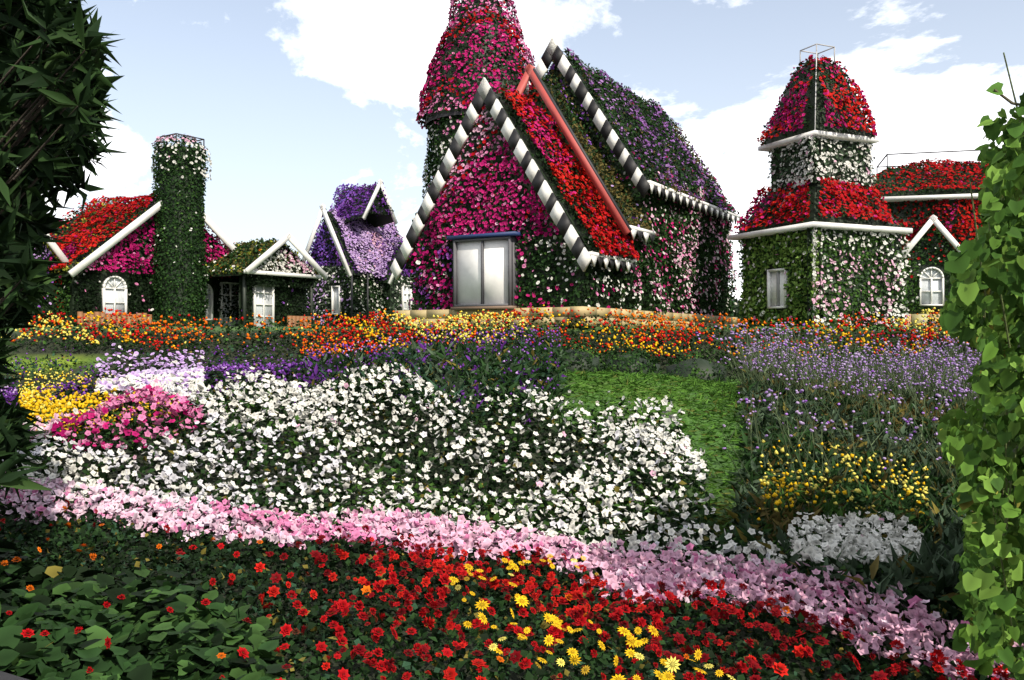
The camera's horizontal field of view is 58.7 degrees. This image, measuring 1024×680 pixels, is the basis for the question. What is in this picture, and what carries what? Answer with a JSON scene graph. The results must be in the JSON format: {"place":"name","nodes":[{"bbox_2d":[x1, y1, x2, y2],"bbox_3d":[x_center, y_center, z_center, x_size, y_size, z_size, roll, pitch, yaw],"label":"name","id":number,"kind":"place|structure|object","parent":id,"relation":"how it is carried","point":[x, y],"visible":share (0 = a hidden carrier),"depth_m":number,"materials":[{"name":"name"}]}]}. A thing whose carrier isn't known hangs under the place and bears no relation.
{"place":"outdoors","nodes":[
{"label":"outdoors","id":0,"kind":"place"},
{"bbox_2d":[0,327,985,679],"bbox_3d":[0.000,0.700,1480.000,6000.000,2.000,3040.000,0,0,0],"label":"ground","id":1,"kind":"structure","parent":0,"point":[86,355],"depth_m":9.51,"materials":[{"name":"plant"}]},
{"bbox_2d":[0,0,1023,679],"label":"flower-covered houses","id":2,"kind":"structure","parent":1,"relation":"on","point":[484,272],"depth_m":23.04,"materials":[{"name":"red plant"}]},
{"bbox_2d":[0,0,1023,679],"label":"plants","id":3,"kind":"object","parent":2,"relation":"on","point":[72,616],"visible":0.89,"depth_m":7.96,"materials":[{"name":"plant"}]},
{"bbox_2d":[105,269,941,326],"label":"glazing","id":4,"kind":"structure","parent":2,"relation":"attached to","point":[936,286],"depth_m":28.14,"materials":[{"name":"white glass"}]},
{"bbox_2d":[0,1,1023,625],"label":"branches","id":5,"kind":"object","parent":1,"relation":"on","point":[24,129],"visible":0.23,"depth_m":4.04,"materials":[{"name":"green plant"}]},
{"bbox_2d":[17,0,1023,300],"label":"sky","id":6,"kind":"structure","parent":0,"point":[291,102],"materials":[{"name":"blue"}]}
]}

